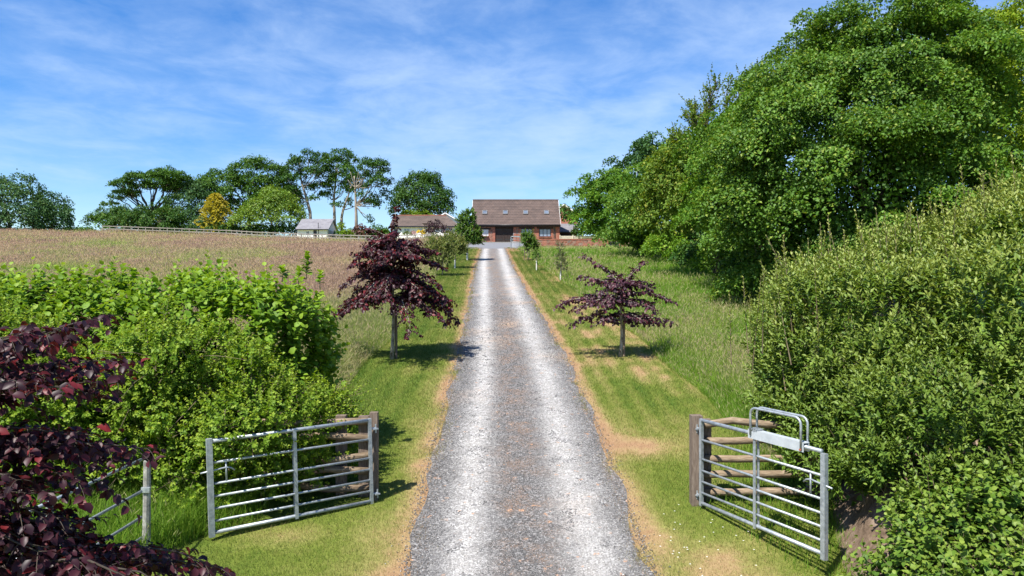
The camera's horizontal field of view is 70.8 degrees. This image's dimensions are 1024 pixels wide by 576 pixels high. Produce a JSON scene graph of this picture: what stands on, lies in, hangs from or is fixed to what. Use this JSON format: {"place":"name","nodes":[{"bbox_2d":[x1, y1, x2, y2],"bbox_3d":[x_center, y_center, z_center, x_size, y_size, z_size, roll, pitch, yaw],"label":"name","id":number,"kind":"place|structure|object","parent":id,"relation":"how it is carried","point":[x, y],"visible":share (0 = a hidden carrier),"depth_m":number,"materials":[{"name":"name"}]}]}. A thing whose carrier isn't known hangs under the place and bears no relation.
{"place":"outdoors","nodes":[
{"label":"outdoors","id":0,"kind":"place"},
{"bbox_2d":[3,465,279,564],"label":"long grass","id":1,"kind":"structure","parent":0,"point":[168,530],"depth_m":9.12,"materials":[{"name":"green plant"}]},
{"bbox_2d":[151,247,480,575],"bbox_3d":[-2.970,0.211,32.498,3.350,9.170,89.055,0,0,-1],"label":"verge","id":2,"kind":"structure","parent":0,"point":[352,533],"depth_m":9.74,"materials":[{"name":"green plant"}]},
{"bbox_2d":[216,411,378,501],"bbox_3d":[-3.096,2.441,10.238,2.422,1.390,0.325,0,0,0],"label":"rail fence","id":3,"kind":"object","parent":2,"relation":"on","point":[340,435],"visible":0.24,"depth_m":10.16,"materials":[{"name":"brown wood"}]},
{"bbox_2d":[200,418,379,537],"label":"field gate","id":4,"kind":"structure","parent":3,"relation":"attached to","point":[211,496],"depth_m":9.39,"materials":[{"name":"silver metal"}]},
{"bbox_2d":[331,206,460,359],"bbox_3d":[-3.283,-0.090,19.413,3.730,4.275,3.239,0,0,0],"label":"copper beech","id":5,"kind":"object","parent":2,"relation":"on","point":[385,252],"visible":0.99,"depth_m":19.15,"materials":[{"name":"purple plant"}]},
{"bbox_2d":[395,311,397,358],"bbox_3d":[-3.161,1.312,19.660,0.081,1.450,0.081,0,0,22],"label":"tree stake","id":6,"kind":"object","parent":2,"relation":"on","point":[396,336],"visible":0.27,"depth_m":19.63,"materials":[{"name":"brown wood"}]},
{"bbox_2d":[420,230,457,273],"bbox_3d":[-4.392,-2.130,44.018,2.132,2.788,1.966,0,0,34],"label":"cherry sapling","id":7,"kind":"object","parent":2,"relation":"on","point":[438,243],"visible":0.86,"depth_m":43.77,"materials":[{"name":"green plant"}]},
{"bbox_2d":[440,229,469,267],"bbox_3d":[-3.929,-2.660,49.453,2.257,2.729,1.938,0,0,0],"label":"cherry sapling","id":8,"kind":"object","parent":2,"relation":"on","point":[461,242],"visible":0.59,"depth_m":49.27,"materials":[{"name":"green plant"}]},
{"bbox_2d":[453,207,486,259],"bbox_3d":[-3.474,-4.304,56.962,2.484,4.368,2.448,0,0,-41],"label":"maple sapling","id":9,"kind":"object","parent":2,"relation":"on","point":[469,233],"visible":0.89,"depth_m":56.68,"materials":[{"name":"green plant"}]},
{"bbox_2d":[468,243,522,248],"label":"parking area","id":10,"kind":"object","parent":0,"point":[494,245],"visible":0.4,"depth_m":80.16,"materials":[{"name":"grey gravel"}]},
{"bbox_2d":[511,233,523,247],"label":"field gate","id":11,"kind":"structure","parent":10,"relation":"on","point":[515,241],"depth_m":75.47,"materials":[{"name":"metal"}]},
{"bbox_2d":[156,247,852,575],"bbox_3d":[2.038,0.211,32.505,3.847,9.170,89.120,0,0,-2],"label":"verge","id":12,"kind":"structure","parent":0,"point":[638,449],"depth_m":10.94,"materials":[{"name":"green plant"}]},
{"bbox_2d":[519,229,540,259],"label":"maple sapling","id":13,"kind":"object","parent":12,"relation":"on","point":[529,240],"visible":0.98,"depth_m":56.74,"materials":[{"name":"green plant"}]},
{"bbox_2d":[551,253,677,356],"bbox_3d":[2.801,0.514,19.885,2.863,3.003,2.480,0,0,-41],"label":"copper beech","id":14,"kind":"object","parent":12,"relation":"on","point":[618,290],"visible":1,"depth_m":19.77,"materials":[{"name":"purple plant"}]},
{"bbox_2d":[623,317,625,356],"bbox_3d":[3.102,1.381,19.950,0.081,1.250,0.081,0,0,-22],"label":"tree stake","id":15,"kind":"object","parent":12,"relation":"on","point":[624,337],"visible":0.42,"depth_m":19.92,"materials":[{"name":"brown wood"}]},
{"bbox_2d":[622,504,756,575],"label":"daisy flowers","id":16,"kind":"object","parent":12,"relation":"on","point":[706,556],"visible":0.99,"depth_m":8.54,"materials":[{"name":"white plant"}]},
{"bbox_2d":[689,414,833,506],"bbox_3d":[3.482,2.457,10.111,2.040,1.390,0.272,0,0,-5],"label":"rail fence","id":17,"kind":"object","parent":12,"relation":"on","point":[694,458],"visible":0.38,"depth_m":10.01,"materials":[{"name":"brown wood"}]},
{"bbox_2d":[695,407,832,560],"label":"field gate","id":18,"kind":"structure","parent":17,"relation":"attached to","point":[760,434],"depth_m":8.64,"materials":[{"name":"metal"}]},
{"bbox_2d":[696,444,856,575],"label":"rough grass","id":19,"kind":"structure","parent":12,"relation":"on","point":[790,519],"depth_m":9.43,"materials":[{"name":"green plant"}]},
{"bbox_2d":[0,0,1023,237],"label":"sky","id":20,"kind":"structure","parent":0,"point":[500,99],"materials":[{"name":"blue"}]},
{"bbox_2d":[2,232,1023,575],"bbox_3d":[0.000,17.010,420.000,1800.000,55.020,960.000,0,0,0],"label":"ground","id":21,"kind":"structure","parent":0,"point":[976,308],"depth_m":28.11,"materials":[{"name":"brown soil"}]},
{"bbox_2d":[0,169,57,231],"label":"hawthorn tree","id":22,"kind":"object","parent":21,"relation":"on","point":[16,194],"visible":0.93,"depth_m":114.65,"materials":[{"name":"green plant"}]},
{"bbox_2d":[19,190,76,230],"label":"hawthorn tree","id":23,"kind":"object","parent":21,"relation":"on","point":[63,214],"visible":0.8,"depth_m":116.93,"materials":[{"name":"green plant"}]},
{"bbox_2d":[56,224,93,230],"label":"hedge","id":24,"kind":"object","parent":21,"relation":"on","point":[86,228],"visible":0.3,"depth_m":139.34,"materials":[{"name":"green plant"}]},
{"bbox_2d":[29,458,142,543],"bbox_3d":[-4.300,2.565,7.170,0.040,1.270,2.360,0,0,0],"label":"metal hurdle","id":25,"kind":"object","parent":21,"relation":"on","point":[113,507],"visible":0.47,"depth_m":7.80,"materials":[{"name":"silver metal"}]},
{"bbox_2d":[77,209,119,230],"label":"hawthorn bush","id":26,"kind":"object","parent":21,"relation":"on","point":[92,217],"visible":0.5,"depth_m":121.49,"materials":[{"name":"green plant"}]},
{"bbox_2d":[0,313,235,575],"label":"copper beech","id":27,"kind":"object","parent":21,"relation":"on","point":[80,552],"visible":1,"depth_m":4.66,"materials":[{"name":"purple plant"}]},
{"bbox_2d":[85,203,155,229],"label":"holly tree","id":28,"kind":"object","parent":21,"relation":"on","point":[120,210],"visible":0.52,"depth_m":121.80,"materials":[{"name":"green plant"}]},
{"bbox_2d":[141,460,150,545],"bbox_3d":[-4.290,2.650,8.455,0.119,1.241,0.110,0,0,0],"label":"metal post","id":29,"kind":"object","parent":21,"relation":"on","point":[146,489],"visible":0.67,"depth_m":8.43,"materials":[{"name":"silver metal"}]},
{"bbox_2d":[99,164,197,215],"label":"windswept tree","id":30,"kind":"object","parent":21,"relation":"on","point":[169,178],"visible":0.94,"depth_m":126.49,"materials":[{"name":"green plant"}]},
{"bbox_2d":[118,202,190,232],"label":"hawthorn tree","id":31,"kind":"object","parent":21,"relation":"on","point":[138,213],"visible":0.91,"depth_m":119.59,"materials":[{"name":"green plant"}]},
{"bbox_2d":[0,249,356,482],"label":"hazel hedge","id":32,"kind":"object","parent":21,"relation":"on","point":[262,302],"visible":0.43,"depth_m":11.46,"materials":[{"name":"green plant"}]},
{"bbox_2d":[0,282,376,517],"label":"hawthorn hedge","id":33,"kind":"object","parent":21,"relation":"on","point":[212,412],"visible":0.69,"depth_m":9.71,"materials":[{"name":"green plant"}]},
{"bbox_2d":[154,176,225,233],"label":"ash tree","id":34,"kind":"object","parent":21,"relation":"on","point":[189,196],"visible":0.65,"depth_m":124.73,"materials":[{"name":"green plant"}]},
{"bbox_2d":[112,217,307,236],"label":"thorn hedge","id":35,"kind":"object","parent":21,"relation":"on","point":[282,228],"visible":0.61,"depth_m":119.38,"materials":[{"name":"green plant"}]},
{"bbox_2d":[192,193,235,232],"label":"golden conifer","id":36,"kind":"object","parent":21,"relation":"on","point":[215,199],"visible":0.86,"depth_m":121.07,"materials":[{"name":"yellow plant"}]},
{"bbox_2d":[0,227,469,392],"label":"hay grass","id":37,"kind":"structure","parent":21,"relation":"on","point":[362,333],"depth_m":53.51,"materials":[{"name":"beige plant"}]},
{"bbox_2d":[189,153,306,235],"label":"beech tree","id":38,"kind":"object","parent":21,"relation":"on","point":[244,183],"visible":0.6,"depth_m":128.46,"materials":[{"name":"green plant"}]},
{"bbox_2d":[225,183,308,234],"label":"maple tree","id":39,"kind":"object","parent":21,"relation":"on","point":[267,197],"visible":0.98,"depth_m":118.99,"materials":[{"name":"green plant"}]},
{"bbox_2d":[102,225,432,240],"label":"field fence","id":40,"kind":"object","parent":21,"relation":"on","point":[246,234],"visible":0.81,"depth_m":110.03,"materials":[{"name":"white wood"}]},
{"bbox_2d":[273,147,341,218],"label":"beech tree","id":41,"kind":"object","parent":21,"relation":"on","point":[300,170],"visible":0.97,"depth_m":127.76,"materials":[{"name":"green plant"}]},
{"bbox_2d":[296,219,338,238],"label":"white garage","id":42,"kind":"structure","parent":21,"relation":"on","point":[316,226],"depth_m":112.77,"materials":[{"name":"paint"}]},
{"bbox_2d":[315,147,360,221],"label":"beech tree","id":43,"kind":"object","parent":21,"relation":"on","point":[337,159],"visible":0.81,"depth_m":129.31,"materials":[{"name":"green plant"}]},
{"bbox_2d":[336,222,354,237],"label":"cypress bush","id":44,"kind":"object","parent":21,"relation":"on","point":[347,231],"visible":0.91,"depth_m":110.54,"materials":[{"name":"green plant"}]},
{"bbox_2d":[329,167,369,230],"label":"beech tree","id":45,"kind":"object","parent":21,"relation":"on","point":[349,189],"visible":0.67,"depth_m":125.88,"materials":[{"name":"green plant"}]},
{"bbox_2d":[351,223,370,236],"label":"maple bush","id":46,"kind":"object","parent":21,"relation":"on","point":[359,227],"visible":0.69,"depth_m":111.81,"materials":[{"name":"purple plant"}]},
{"bbox_2d":[332,227,390,238],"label":"laurel hedge","id":47,"kind":"object","parent":21,"relation":"on","point":[338,232],"visible":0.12,"depth_m":113.30,"materials":[{"name":"green plant"}]},
{"bbox_2d":[348,155,395,226],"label":"beech tree","id":48,"kind":"object","parent":21,"relation":"on","point":[377,176],"visible":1,"depth_m":119.18,"materials":[{"name":"green plant"}]},
{"bbox_2d":[366,223,390,235],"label":"laurel bush","id":49,"kind":"object","parent":21,"relation":"on","point":[386,231],"visible":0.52,"depth_m":111.82,"materials":[{"name":"green plant"}]},
{"bbox_2d":[402,230,412,234],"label":"laurel bush","id":50,"kind":"object","parent":21,"relation":"on","point":[406,232],"visible":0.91,"depth_m":102.80,"materials":[{"name":"green plant"}]},
{"bbox_2d":[400,208,433,214],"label":"laurel bush","id":51,"kind":"object","parent":21,"relation":"on","point":[425,211],"visible":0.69,"depth_m":123.31,"materials":[{"name":"green plant"}]},
{"bbox_2d":[385,168,456,215],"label":"beech tree","id":52,"kind":"object","parent":21,"relation":"on","point":[442,201],"visible":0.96,"depth_m":125.67,"materials":[{"name":"green plant"}]},
{"bbox_2d":[416,229,425,235],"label":"azalea bush","id":53,"kind":"object","parent":21,"relation":"on","point":[422,231],"visible":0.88,"depth_m":102.97,"materials":[{"name":"yellow plant"}]},
{"bbox_2d":[390,212,464,237],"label":"bungalow","id":54,"kind":"object","parent":21,"relation":"on","point":[409,223],"visible":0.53,"depth_m":110.95,"materials":[{"name":"white paint"}]},
{"bbox_2d":[425,219,440,236],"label":"plum bush","id":55,"kind":"object","parent":21,"relation":"on","point":[433,229],"visible":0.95,"depth_m":100.77,"materials":[{"name":"purple plant"}]},
{"bbox_2d":[435,221,453,233],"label":"plum bush","id":56,"kind":"object","parent":21,"relation":"on","point":[443,227],"visible":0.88,"depth_m":99.64,"materials":[{"name":"plant"}]},
{"bbox_2d":[472,199,560,242],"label":"brick house","id":57,"kind":"structure","parent":21,"relation":"on","point":[500,220],"depth_m":90.65,"materials":[{"name":"red brick"}]},
{"bbox_2d":[482,230,488,236],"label":"window","id":58,"kind":"structure","parent":57,"relation":"in","point":[485,233],"depth_m":90.06,"materials":[{"name":"white paint"}]},
{"bbox_2d":[495,227,503,241],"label":"door","id":59,"kind":"structure","parent":57,"relation":"in","point":[499,231],"depth_m":90.10,"materials":[{"name":"brown wood"}]},
{"bbox_2d":[504,227,512,241],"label":"door","id":60,"kind":"structure","parent":57,"relation":"in","point":[508,231],"depth_m":90.10,"materials":[{"name":"brown wood"}]},
{"bbox_2d":[539,229,550,237],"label":"window","id":61,"kind":"structure","parent":57,"relation":"in","point":[543,233],"depth_m":90.06,"materials":[{"name":"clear glass"}]},
{"bbox_2d":[531,247,542,269],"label":"thin sapling","id":62,"kind":"object","parent":21,"relation":"on","point":[535,252],"visible":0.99,"depth_m":47.96,"materials":[{"name":"green plant"}]},
{"bbox_2d":[554,240,567,276],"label":"thin sapling","id":63,"kind":"object","parent":21,"relation":"on","point":[562,260],"visible":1,"depth_m":40.98,"materials":[{"name":"green plant"}]},
{"bbox_2d":[559,203,575,223],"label":"distant house","id":64,"kind":"structure","parent":21,"relation":"on","point":[562,222],"depth_m":128.00,"materials":[{"name":"red brick"}]},
{"bbox_2d":[560,224,577,237],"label":"outbuilding","id":65,"kind":"structure","parent":21,"relation":"on","point":[565,229],"depth_m":96.03,"materials":[{"name":"grey wood"}]},
{"bbox_2d":[559,203,593,223],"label":"elder bush","id":66,"kind":"object","parent":21,"relation":"on","point":[567,212],"visible":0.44,"depth_m":99.75,"materials":[{"name":"green plant"}]},
{"bbox_2d":[560,235,595,238],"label":"picket fence","id":67,"kind":"object","parent":21,"relation":"on","point":[573,237],"visible":0.34,"depth_m":84.00,"materials":[{"name":"beige wood"}]},
{"bbox_2d":[537,239,628,246],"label":"garden wall","id":68,"kind":"structure","parent":21,"relation":"on","point":[567,242],"depth_m":78.00,"materials":[{"name":"brick"}]},
{"bbox_2d":[570,214,609,238],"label":"yew bush","id":69,"kind":"object","parent":21,"relation":"on","point":[576,228],"visible":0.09,"depth_m":93.65,"materials":[{"name":"green plant"}]},
{"bbox_2d":[562,163,638,236],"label":"sycamore tree","id":70,"kind":"object","parent":21,"relation":"on","point":[592,196],"visible":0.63,"depth_m":82.56,"materials":[{"name":"green plant"}]},
{"bbox_2d":[602,130,669,177],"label":"sycamore tree","id":71,"kind":"object","parent":21,"relation":"on","point":[641,145],"visible":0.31,"depth_m":91.11,"materials":[{"name":"green plant"}]},
{"bbox_2d":[588,141,685,257],"bbox_3d":[11.245,-7.159,59.123,9.434,9.902,10.654,0,0,18],"label":"sycamore tree","id":72,"kind":"object","parent":21,"relation":"on","point":[622,231],"visible":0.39,"depth_m":58.71,"materials":[{"name":"green plant"}]},
{"bbox_2d":[614,234,663,252],"bbox_3d":[11.678,-5.124,66.252,4.245,4.526,11.556,0,0,0],"label":"holly bush","id":73,"kind":"object","parent":21,"relation":"on","point":[636,246],"visible":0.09,"depth_m":62.40,"materials":[{"name":"green plant"}]},
{"bbox_2d":[638,228,693,262],"bbox_3d":[11.539,-3.171,52.764,3.842,2.866,7.284,0,0,0],"label":"dogwood bush","id":74,"kind":"object","parent":21,"relation":"on","point":[669,246],"visible":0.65,"depth_m":52.58,"materials":[{"name":"green plant"}]},
{"bbox_2d":[668,239,706,267],"bbox_3d":[12.027,-2.155,47.988,3.155,2.164,3.936,0,0,-13],"label":"bramble thicket","id":75,"kind":"object","parent":21,"relation":"on","point":[689,249],"visible":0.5,"depth_m":47.58,"materials":[{"name":"green plant"}]},
{"bbox_2d":[630,55,765,274],"bbox_3d":[10.853,-6.955,41.920,7.742,13.121,7.424,0,0,24],"label":"oak tree","id":76,"kind":"object","parent":21,"relation":"on","point":[663,180],"visible":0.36,"depth_m":41.83,"materials":[{"name":"green plant"}]},
{"bbox_2d":[685,238,735,272],"bbox_3d":[12.221,-1.917,44.237,3.312,2.511,4.621,0,0,0],"label":"dogwood bush","id":77,"kind":"object","parent":21,"relation":"on","point":[697,257],"visible":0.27,"depth_m":43.76,"materials":[{"name":"green plant"}]},
{"bbox_2d":[658,225,805,254],"bbox_3d":[15.395,-4.389,52.291,5.928,5.560,21.648,0,0,-3],"label":"elder bush","id":78,"kind":"object","parent":21,"relation":"on","point":[699,234],"visible":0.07,"depth_m":54.58,"materials":[{"name":"green plant"}]},
{"bbox_2d":[670,51,806,273],"bbox_3d":[11.409,-5.848,35.911,7.975,12.362,5.731,0,0,-30],"label":"sycamore tree","id":79,"kind":"object","parent":21,"relation":"on","point":[686,213],"visible":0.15,"depth_m":35.33,"materials":[{"name":"green plant"}]},
{"bbox_2d":[737,278,768,292],"bbox_3d":[11.963,-0.317,35.196,2.314,1.788,4.675,0,0,0],"label":"dogwood bush","id":80,"kind":"object","parent":21,"relation":"on","point":[753,284],"visible":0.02,"depth_m":34.64,"materials":[{"name":"green plant"}]},
{"bbox_2d":[714,244,816,276],"bbox_3d":[13.761,-0.938,36.559,3.968,3.242,9.097,0,0,-19],"label":"bramble thicket","id":81,"kind":"object","parent":21,"relation":"on","point":[724,264],"visible":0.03,"depth_m":38.48,"materials":[{"name":"green plant"}]},
{"bbox_2d":[517,245,1023,486],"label":"meadow grass","id":82,"kind":"structure","parent":21,"relation":"on","point":[678,345],"depth_m":24.09,"materials":[{"name":"green plant"}]},
{"bbox_2d":[668,0,1023,308],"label":"sycamore tree","id":83,"kind":"object","parent":21,"relation":"on","point":[936,91],"visible":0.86,"depth_m":26.82,"materials":[{"name":"green plant"}]},
{"bbox_2d":[725,152,1023,546],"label":"evergreen hedge","id":84,"kind":"object","parent":21,"relation":"on","point":[969,246],"visible":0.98,"depth_m":8.73,"materials":[{"name":"green plant"}]},
{"bbox_2d":[935,0,1023,190],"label":"beech tree","id":85,"kind":"object","parent":21,"relation":"on","point":[1014,13],"visible":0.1,"depth_m":32.56,"materials":[{"name":"green plant"}]},
{"bbox_2d":[410,249,653,575],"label":"gravel drive","id":86,"kind":"structure","parent":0,"point":[495,274],"depth_m":11.70,"materials":[{"name":"grey gravel"}]},
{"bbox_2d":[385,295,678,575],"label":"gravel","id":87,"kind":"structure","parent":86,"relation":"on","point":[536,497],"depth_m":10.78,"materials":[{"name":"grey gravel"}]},
{"bbox_2d":[833,428,1019,575],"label":"bank","id":88,"kind":"structure","parent":0,"point":[859,517],"depth_m":8.57,"materials":[{"name":"brown soil"}]},
{"bbox_2d":[836,439,1023,575],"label":"bramble bush","id":89,"kind":"object","parent":88,"relation":"on","point":[955,555],"visible":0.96,"depth_m":7.02,"materials":[{"name":"green plant"}]}
]}

